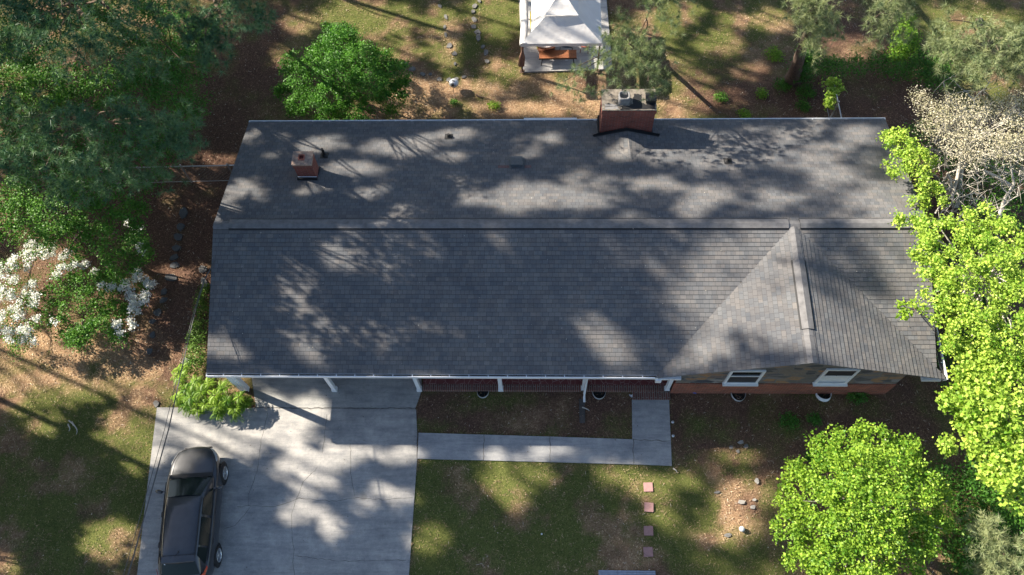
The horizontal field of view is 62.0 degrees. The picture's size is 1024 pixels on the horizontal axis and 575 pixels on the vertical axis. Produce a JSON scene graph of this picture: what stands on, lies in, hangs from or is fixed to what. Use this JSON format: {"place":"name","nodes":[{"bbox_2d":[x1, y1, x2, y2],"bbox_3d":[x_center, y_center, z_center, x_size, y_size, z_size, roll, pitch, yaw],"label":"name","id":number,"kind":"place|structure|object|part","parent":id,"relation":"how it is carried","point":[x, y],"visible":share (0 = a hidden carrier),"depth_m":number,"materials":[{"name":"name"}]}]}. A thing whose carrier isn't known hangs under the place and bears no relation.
{"place":"outdoors","nodes":[
{"label":"outdoors","id":0,"kind":"place"},
{"bbox_2d":[137,407,416,574],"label":"driveway","id":1,"kind":"structure","parent":0,"point":[324,480],"depth_m":28.55,"materials":[{"name":"concrete"}]},
{"bbox_2d":[155,446,227,574],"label":"parked car","id":2,"kind":"object","parent":1,"relation":"on","point":[188,544],"visible":1,"depth_m":27.02,"materials":[{"name":"paint"}]},
{"bbox_3d":[-10.305,8.704,26.369,1.170,0.348,0.409,-4,66,0],"label":"rear window","id":3,"kind":"part","parent":2,"relation":"part of","materials":[{"name":"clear glass"}]},
{"bbox_3d":[-9.670,8.349,26.559,0.169,0.361,0.482,1,66,2],"label":"side window","id":4,"kind":"part","parent":2,"relation":"part of","materials":[{"name":"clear glass"}]},
{"bbox_3d":[-9.684,7.687,26.854,0.182,0.366,0.860,-4,66,0],"label":"side window","id":5,"kind":"part","parent":2,"relation":"part of","materials":[{"name":"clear glass"}]},
{"bbox_3d":[-9.737,6.820,27.265,0.164,0.395,0.900,-4,66,0],"label":"side window","id":6,"kind":"part","parent":2,"relation":"part of","materials":[{"name":"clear glass"}]},
{"bbox_2d":[0,0,1023,574],"bbox_3d":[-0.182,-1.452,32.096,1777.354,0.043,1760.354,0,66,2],"label":"ground","id":7,"kind":"structure","parent":0,"point":[788,40],"depth_m":30.25,"materials":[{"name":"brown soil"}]},
{"bbox_2d":[0,238,79,361],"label":"white flowering shrub","id":8,"kind":"object","parent":7,"relation":"on","point":[23,330],"visible":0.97,"depth_m":29.98,"materials":[{"name":"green plant"}]},
{"bbox_2d":[0,34,143,122],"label":"understorey tree","id":9,"kind":"object","parent":7,"relation":"on","point":[65,90],"visible":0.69,"depth_m":30.53,"materials":[{"name":"green plant"}]},
{"bbox_2d":[67,420,77,433],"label":"fallen branch","id":10,"kind":"object","parent":7,"relation":"on","point":[72,423],"visible":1,"depth_m":29.60,"materials":[{"name":"grey wood"}]},
{"bbox_2d":[0,164,157,290],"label":"green tree","id":11,"kind":"object","parent":7,"relation":"on","point":[68,226],"visible":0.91,"depth_m":28.48,"materials":[{"name":"green plant"}]},
{"bbox_2d":[25,248,135,355],"bbox_3d":[-15.243,0.856,30.426,4.258,2.034,3.033,39,72,17],"label":"green shrub","id":12,"kind":"object","parent":7,"relation":"on","point":[77,333],"visible":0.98,"depth_m":30.08,"materials":[{"name":"green plant"}]},
{"bbox_2d":[0,0,183,205],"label":"pine tree","id":13,"kind":"object","parent":7,"relation":"on","point":[100,18],"visible":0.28,"depth_m":31.61,"materials":[{"name":"green plant"}]},
{"bbox_2d":[0,0,209,87],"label":"pine tree","id":14,"kind":"object","parent":7,"relation":"on","point":[25,37],"visible":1,"depth_m":24.15,"materials":[{"name":"green plant"}]},
{"bbox_2d":[0,81,211,214],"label":"pine tree","id":15,"kind":"object","parent":7,"relation":"on","point":[81,123],"visible":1,"depth_m":24.11,"materials":[{"name":"green plant"}]},
{"bbox_2d":[77,221,158,343],"bbox_3d":[-13.924,-0.199,30.856,2.755,2.053,4.098,-23,67,-8],"label":"white flowering shrub","id":16,"kind":"object","parent":7,"relation":"on","point":[134,303],"visible":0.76,"depth_m":30.31,"materials":[{"name":"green plant"}]},
{"bbox_2d":[147,348,152,354],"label":"path stone","id":17,"kind":"object","parent":7,"relation":"on","point":[149,350],"visible":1,"depth_m":30.73,"materials":[{"name":"stone"}]},
{"bbox_2d":[153,400,159,407],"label":"edging stone","id":18,"kind":"object","parent":7,"relation":"on","point":[156,403],"visible":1,"depth_m":29.90,"materials":[{"name":"grey stone"}]},
{"bbox_2d":[153,308,160,315],"bbox_3d":[-13.056,0.920,31.381,0.301,0.065,0.290,31,70,14],"label":"path stone","id":19,"kind":"object","parent":7,"relation":"on","point":[156,312],"visible":1,"depth_m":31.35,"materials":[{"name":"stone"}]},
{"bbox_2d":[89,163,233,182],"bbox_3d":[-12.824,-4.420,33.077,6.743,1.270,0.077,-1,66,1],"label":"chain link fence","id":20,"kind":"object","parent":7,"relation":"on","point":[201,166],"visible":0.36,"depth_m":32.80,"materials":[{"name":"metal"}]},
{"bbox_2d":[161,288,166,294],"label":"path stone","id":21,"kind":"object","parent":7,"relation":"on","point":[164,291],"visible":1,"depth_m":31.69,"materials":[{"name":"stone"}]},
{"bbox_2d":[160,297,167,302],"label":"path stone","id":22,"kind":"object","parent":7,"relation":"on","point":[163,299],"visible":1,"depth_m":31.55,"materials":[{"name":"stone"}]},
{"bbox_2d":[164,274,177,280],"bbox_3d":[-12.795,-0.368,31.957,0.469,0.065,0.291,0,66,2],"label":"path stone","id":23,"kind":"object","parent":7,"relation":"on","point":[170,277],"visible":1,"depth_m":31.92,"materials":[{"name":"stone"}]},
{"bbox_2d":[115,0,230,137],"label":"understorey tree","id":24,"kind":"object","parent":7,"relation":"on","point":[172,73],"visible":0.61,"depth_m":31.29,"materials":[{"name":"green plant"}]},
{"bbox_2d":[169,254,178,260],"bbox_3d":[-12.833,-1.137,32.307,0.350,0.065,0.205,-23,67,-8],"label":"path stone","id":25,"kind":"object","parent":7,"relation":"on","point":[174,257],"visible":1,"depth_m":32.27,"materials":[{"name":"stone"}]},
{"bbox_2d":[170,262,178,267],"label":"path stone","id":26,"kind":"object","parent":7,"relation":"on","point":[174,264],"visible":1,"depth_m":32.13,"materials":[{"name":"stone"}]},
{"bbox_2d":[172,244,180,251],"bbox_3d":[-12.810,-1.504,32.472,0.333,0.065,0.272,30,70,14],"label":"path stone","id":27,"kind":"object","parent":7,"relation":"on","point":[176,248],"visible":1,"depth_m":32.44,"materials":[{"name":"stone"}]},
{"bbox_2d":[174,233,182,240],"bbox_3d":[-12.817,-1.935,32.667,0.350,0.065,0.306,0,66,2],"label":"path stone","id":28,"kind":"object","parent":7,"relation":"on","point":[177,236],"visible":1,"depth_m":32.64,"materials":[{"name":"stone"}]},
{"bbox_2d":[177,223,184,230],"bbox_3d":[-12.786,-2.346,32.853,0.308,0.065,0.292,36,72,16],"label":"path stone","id":29,"kind":"object","parent":7,"relation":"on","point":[180,226],"visible":1,"depth_m":32.82,"materials":[{"name":"stone"}]},
{"bbox_2d":[179,207,187,218],"bbox_3d":[-12.767,-2.898,33.102,0.338,0.065,0.446,-31,69,-12],"label":"path stone","id":30,"kind":"object","parent":7,"relation":"on","point":[183,212],"visible":1,"depth_m":33.07,"materials":[{"name":"stone"}]},
{"bbox_2d":[181,282,209,374],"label":"border plants","id":31,"kind":"object","parent":7,"relation":"on","point":[197,360],"visible":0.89,"depth_m":30.48,"materials":[{"name":"green plant"}]},
{"bbox_2d":[199,265,207,272],"bbox_3d":[-11.649,-0.702,32.072,0.298,0.070,0.322,-25,67,-9],"label":"edging stone","id":32,"kind":"object","parent":7,"relation":"on","point":[203,269],"visible":1,"depth_m":32.02,"materials":[{"name":"grey stone"}]},
{"bbox_2d":[170,363,255,422],"bbox_3d":[-10.538,3.795,29.402,3.370,1.067,1.736,19,68,10],"label":"fern leaved shrub","id":33,"kind":"object","parent":7,"relation":"on","point":[193,402],"visible":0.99,"depth_m":29.17,"materials":[{"name":"green plant"}]},
{"bbox_2d":[175,0,280,76],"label":"pine tree","id":34,"kind":"object","parent":7,"relation":"on","point":[209,38],"visible":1,"depth_m":25.82,"materials":[{"name":"green plant"}]},
{"bbox_2d":[252,378,421,408],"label":"carport floor","id":35,"kind":"structure","parent":7,"relation":"on","point":[312,393],"depth_m":29.88,"materials":[{"name":"concrete"}]},
{"bbox_2d":[269,20,416,119],"bbox_3d":[-6.544,-8.149,33.413,5.656,3.585,4.594,15,67,8],"label":"round shrub","id":36,"kind":"object","parent":7,"relation":"on","point":[337,56],"visible":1,"depth_m":32.73,"materials":[{"name":"green plant"}]},
{"bbox_2d":[449,78,458,92],"bbox_3d":[-2.379,-8.333,34.922,0.400,0.586,0.410,9,66,6],"label":"birdhouse","id":37,"kind":"object","parent":7,"relation":"on","point":[453,83],"visible":1,"depth_m":34.74,"materials":[{"name":"silver metal"}]},
{"bbox_2d":[449,96,461,106],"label":"weed","id":38,"kind":"object","parent":7,"relation":"on","point":[454,100],"visible":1,"depth_m":34.76,"materials":[{"name":"green plant"}]},
{"bbox_2d":[476,33,480,41],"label":"stepping stone","id":39,"kind":"object","parent":7,"relation":"on","point":[478,37],"visible":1,"depth_m":36.25,"materials":[{"name":"grey stone"}]},
{"bbox_2d":[477,391,488,397],"bbox_3d":[-1.019,3.746,29.723,0.420,0.150,0.240,0,66,2],"label":"window well","id":40,"kind":"object","parent":7,"relation":"on","point":[480,394],"depth_m":29.74,"materials":[{"name":"metal"}]},
{"bbox_2d":[487,97,500,111],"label":"weed","id":41,"kind":"object","parent":7,"relation":"on","point":[494,104],"visible":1,"depth_m":34.60,"materials":[{"name":"green plant"}]},
{"bbox_2d":[417,400,671,465],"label":"walkway","id":42,"kind":"structure","parent":7,"relation":"on","point":[650,441],"depth_m":28.90,"materials":[{"name":"concrete"}]},
{"bbox_2d":[519,0,612,72],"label":"patio","id":43,"kind":"structure","parent":7,"relation":"on","point":[532,61],"depth_m":35.61,"materials":[{"name":"concrete"}]},
{"bbox_2d":[537,46,554,51],"bbox_3d":[1.432,-10.211,35.539,1.240,0.700,1.240,-14,66,-4],"label":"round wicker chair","id":44,"kind":"object","parent":43,"relation":"on","point":[547,48],"visible":0.16,"depth_m":35.08,"materials":[{"name":"brown wicker"}]},
{"bbox_2d":[539,50,576,65],"bbox_3d":[1.897,-9.554,35.374,1.570,0.445,0.468,-1,66,1],"label":"patio bench","id":45,"kind":"object","parent":43,"relation":"on","point":[555,54],"visible":0.98,"depth_m":35.16,"materials":[{"name":"brown wood"}]},
{"bbox_2d":[518,0,601,72],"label":"gazebo","id":46,"kind":"object","parent":43,"relation":"on","point":[581,28],"visible":0.94,"depth_m":33.39,"materials":[{"name":"white fabric"}]},
{"bbox_2d":[206,89,947,401],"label":"brick house","id":47,"kind":"structure","parent":7,"relation":"on","point":[809,306],"depth_m":27.59,"materials":[{"name":"grey"}]},
{"bbox_2d":[123,262,213,574],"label":"service wire","id":48,"kind":"object","parent":47,"relation":"attached to","point":[164,428],"visible":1,"depth_m":24.77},
{"bbox_2d":[127,259,215,574],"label":"service wire","id":49,"kind":"object","parent":47,"relation":"attached to","point":[163,446],"visible":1,"depth_m":24.38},
{"bbox_2d":[722,370,765,385],"bbox_3d":[7.613,2.989,27.940,1.180,1.420,0.150,0,66,2],"label":"window","id":50,"kind":"structure","parent":47,"relation":"in","point":[742,377],"depth_m":27.97,"materials":[{"name":"white paint"}]},
{"bbox_2d":[815,393,831,401],"bbox_3d":[10.754,3.772,29.311,0.520,0.243,0.331,0,66,2],"label":"window well","id":51,"kind":"object","parent":47,"relation":"attached to","point":[824,398],"depth_m":29.35,"materials":[{"name":"white paint"}]},
{"bbox_2d":[812,368,860,386],"bbox_3d":[10.574,2.955,27.769,1.130,1.560,0.150,0,66,2],"label":"window","id":52,"kind":"structure","parent":47,"relation":"in","point":[828,378],"depth_m":27.83,"materials":[{"name":"white paint"}]},
{"bbox_2d":[579,399,584,422],"bbox_3d":[2.418,4.260,29.384,0.200,0.020,0.850,0,66,2],"label":"drain channel","id":53,"kind":"object","parent":7,"relation":"on","point":[581,411],"visible":1,"depth_m":29.38,"materials":[{"name":"plastic"}]},
{"bbox_2d":[592,391,605,399],"bbox_3d":[3.029,3.761,29.597,0.460,0.150,0.263,0,66,2],"label":"window well","id":54,"kind":"object","parent":7,"relation":"on","point":[599,396],"depth_m":29.61,"materials":[{"name":"metal"}]},
{"bbox_2d":[598,570,607,574],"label":"deck tile","id":55,"kind":"object","parent":7,"relation":"on","point":[603,572],"visible":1,"depth_m":27.16,"materials":[{"name":"blue wood"}]},
{"bbox_2d":[608,570,616,574],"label":"deck tile","id":56,"kind":"object","parent":7,"relation":"on","point":[612,572],"visible":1,"depth_m":27.15,"materials":[{"name":"blue wood"}]},
{"bbox_2d":[617,570,626,574],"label":"deck tile","id":57,"kind":"object","parent":7,"relation":"on","point":[622,572],"visible":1,"depth_m":27.14,"materials":[{"name":"blue wood"}]},
{"bbox_2d":[548,0,704,105],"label":"pine tree","id":58,"kind":"object","parent":7,"relation":"on","point":[636,46],"visible":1,"depth_m":27.84,"materials":[{"name":"green plant"}]},
{"bbox_2d":[627,570,635,574],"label":"deck tile","id":59,"kind":"object","parent":7,"relation":"on","point":[629,572],"visible":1,"depth_m":27.14,"materials":[{"name":"blue wood"}]},
{"bbox_2d":[637,571,645,574],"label":"deck tile","id":60,"kind":"object","parent":7,"relation":"on","point":[641,572],"visible":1,"depth_m":27.13,"materials":[{"name":"blue wood"}]},
{"bbox_2d":[643,547,652,556],"bbox_3d":[4.385,8.518,27.422,0.298,0.054,0.298,-2,66,1],"label":"square paver","id":61,"kind":"object","parent":7,"relation":"on","point":[648,551],"visible":1,"depth_m":27.40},
{"bbox_2d":[643,482,652,491],"bbox_3d":[4.522,6.629,28.275,0.296,0.052,0.296,-1,66,1],"label":"square paver","id":62,"kind":"object","parent":7,"relation":"on","point":[648,486],"visible":1,"depth_m":28.25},
{"bbox_2d":[644,526,652,535],"bbox_3d":[4.440,7.914,27.695,0.296,0.052,0.296,0,66,2],"label":"square paver","id":63,"kind":"object","parent":7,"relation":"on","point":[648,530],"visible":1,"depth_m":27.67,"materials":[{"name":"pink concrete"}]},
{"bbox_2d":[644,502,652,511],"bbox_3d":[4.501,7.228,28.004,0.296,0.052,0.296,3,66,3],"label":"square paver","id":64,"kind":"object","parent":7,"relation":"on","point":[648,506],"visible":1,"depth_m":27.98,"materials":[{"name":"pink concrete"}]},
{"bbox_2d":[646,571,654,574],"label":"deck tile","id":65,"kind":"object","parent":7,"relation":"on","point":[650,572],"visible":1,"depth_m":27.12,"materials":[{"name":"blue concrete"}]},
{"bbox_2d":[713,90,728,103],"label":"weed","id":66,"kind":"object","parent":7,"relation":"on","point":[717,96],"visible":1,"depth_m":34.45,"materials":[{"name":"green plant"}]},
{"bbox_2d":[731,393,745,401],"bbox_3d":[7.837,3.800,29.438,0.500,0.150,0.286,0,66,2],"label":"window well","id":67,"kind":"object","parent":7,"relation":"on","point":[737,396],"depth_m":29.45,"materials":[{"name":"metal"}]},
{"bbox_2d":[735,108,752,117],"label":"weed","id":68,"kind":"object","parent":7,"relation":"on","point":[746,114],"visible":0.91,"depth_m":34.11,"materials":[{"name":"green plant"}]},
{"bbox_2d":[755,87,768,99],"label":"weed","id":69,"kind":"object","parent":7,"relation":"on","point":[760,94],"visible":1,"depth_m":34.48,"materials":[{"name":"green plant"}]},
{"bbox_2d":[761,44,784,61],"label":"weed","id":70,"kind":"object","parent":7,"relation":"on","point":[777,55],"visible":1,"depth_m":35.26,"materials":[{"name":"green plant"}]},
{"bbox_2d":[772,77,792,93],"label":"weed","id":71,"kind":"object","parent":7,"relation":"on","point":[782,84],"visible":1,"depth_m":34.62,"materials":[{"name":"green plant"}]},
{"bbox_2d":[778,409,800,431],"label":"weed","id":72,"kind":"object","parent":7,"relation":"on","point":[792,421],"visible":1,"depth_m":28.90,"materials":[{"name":"green plant"}]},
{"bbox_2d":[795,98,811,112],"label":"weed","id":73,"kind":"object","parent":7,"relation":"on","point":[805,105],"visible":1,"depth_m":34.19,"materials":[{"name":"green plant"}]},
{"bbox_2d":[793,83,816,99],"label":"weed","id":74,"kind":"object","parent":7,"relation":"on","point":[803,89],"visible":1,"depth_m":34.45,"materials":[{"name":"green plant"}]},
{"bbox_2d":[803,449,814,463],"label":"weed","id":75,"kind":"object","parent":7,"relation":"on","point":[808,459],"visible":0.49,"depth_m":28.38,"materials":[{"name":"green plant"}]},
{"bbox_2d":[806,411,823,426],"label":"weed","id":76,"kind":"object","parent":7,"relation":"on","point":[817,418],"visible":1,"depth_m":28.90,"materials":[{"name":"green plant"}]},
{"bbox_2d":[780,0,854,86],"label":"pine tree","id":77,"kind":"object","parent":7,"relation":"on","point":[820,26],"visible":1,"depth_m":29.15,"materials":[{"name":"green plant"}]},
{"bbox_2d":[786,42,822,83],"bbox_3d":[11.512,-8.916,33.616,1.257,2.369,1.230,0,66,2],"label":"trunk ivy","id":78,"kind":"object","parent":77,"relation":"attached to","point":[808,60],"visible":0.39,"depth_m":33.24,"materials":[{"name":"green plant"}]},
{"bbox_2d":[824,84,841,117],"bbox_3d":[12.667,-6.667,33.345,0.080,1.270,2.677,-2,66,1],"label":"trellis","id":79,"kind":"object","parent":7,"relation":"on","point":[838,105],"visible":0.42,"depth_m":33.14,"materials":[{"name":"metal"}]},
{"bbox_2d":[818,75,847,111],"bbox_3d":[12.595,-7.498,33.685,1.101,1.465,1.289,0,66,2],"label":"climbing vine","id":80,"kind":"object","parent":79,"relation":"attached to","point":[829,101],"visible":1,"depth_m":33.26,"materials":[{"name":"green plant"}]},
{"bbox_2d":[844,392,869,405],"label":"weed","id":81,"kind":"object","parent":7,"relation":"on","point":[858,400],"visible":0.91,"depth_m":29.16,"materials":[{"name":"green plant"}]},
{"bbox_2d":[769,417,963,574],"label":"round green tree","id":82,"kind":"object","parent":7,"relation":"on","point":[870,530],"visible":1,"depth_m":23.95,"materials":[{"name":"green plant"}]},
{"bbox_2d":[799,46,961,94],"bbox_3d":[14.691,-8.736,34.132,6.781,1.291,2.298,0,66,2],"label":"hedge","id":83,"kind":"object","parent":7,"relation":"on","point":[925,64],"visible":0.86,"depth_m":34.05,"materials":[{"name":"green plant"}]},
{"bbox_2d":[854,0,921,54],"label":"pine tree","id":84,"kind":"object","parent":7,"relation":"on","point":[892,8],"visible":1,"depth_m":28.54,"materials":[{"name":"green plant"}]},
{"bbox_2d":[886,10,922,67],"bbox_3d":[15.726,-9.900,34.465,1.639,1.882,2.400,0,66,2],"label":"green bush","id":85,"kind":"object","parent":7,"relation":"on","point":[904,49],"visible":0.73,"depth_m":34.01,"materials":[{"name":"green plant"}]},
{"bbox_2d":[875,126,950,212],"bbox_3d":[13.839,-3.984,30.112,3.045,5.141,5.028,27,69,13],"label":"lime tree","id":86,"kind":"object","parent":7,"relation":"on","point":[909,153],"visible":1,"depth_m":27.73,"materials":[{"name":"green plant"}]},
{"bbox_2d":[887,198,1023,379],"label":"lime tree","id":87,"kind":"object","parent":7,"relation":"on","point":[983,277],"visible":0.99,"depth_m":24.46,"materials":[{"name":"green plant"}]},
{"bbox_2d":[893,297,916,320],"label":"leaf sprig","id":88,"kind":"object","parent":87,"relation":"part of","point":[904,314],"visible":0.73,"depth_m":25.95,"materials":[{"name":"green plant"}]},
{"bbox_2d":[903,117,1023,233],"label":"green bush","id":89,"kind":"object","parent":7,"relation":"on","point":[991,196],"visible":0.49,"depth_m":30.99,"materials":[{"name":"green plant"}]},
{"bbox_2d":[904,73,1023,226],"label":"tan leaved tree","id":90,"kind":"object","parent":7,"relation":"on","point":[962,141],"visible":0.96,"depth_m":28.60,"materials":[{"name":"beige plant"}]},
{"bbox_2d":[921,0,1023,94],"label":"pine tree","id":91,"kind":"object","parent":7,"relation":"on","point":[1014,51],"visible":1,"depth_m":27.37,"materials":[{"name":"green plant"}]},
{"bbox_2d":[922,446,1023,574],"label":"ivy thicket","id":92,"kind":"object","parent":7,"relation":"on","point":[1014,520],"visible":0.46,"depth_m":27.05,"materials":[{"name":"green plant"}]},
{"bbox_2d":[931,231,1022,391],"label":"ivy thicket","id":93,"kind":"object","parent":7,"relation":"on","point":[1003,339],"visible":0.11,"depth_m":29.63,"materials":[{"name":"green plant"}]},
{"bbox_2d":[932,337,1023,516],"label":"lime tree","id":94,"kind":"object","parent":7,"relation":"on","point":[1002,472],"visible":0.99,"depth_m":23.74,"materials":[{"name":"green plant"}]},
{"bbox_2d":[956,507,1023,574],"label":"pine tree","id":95,"kind":"object","parent":7,"relation":"on","point":[993,565],"visible":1,"depth_m":24.27,"materials":[{"name":"green plant"}]},
{"bbox_2d":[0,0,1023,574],"bbox_3d":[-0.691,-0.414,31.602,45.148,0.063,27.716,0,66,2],"label":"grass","id":96,"kind":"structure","parent":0,"point":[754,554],"depth_m":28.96,"materials":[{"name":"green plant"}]},
{"bbox_2d":[145,120,922,567],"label":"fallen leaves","id":97,"kind":"object","parent":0,"point":[511,302],"visible":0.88,"depth_m":27.68,"materials":[{"name":"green plant"}]}
]}

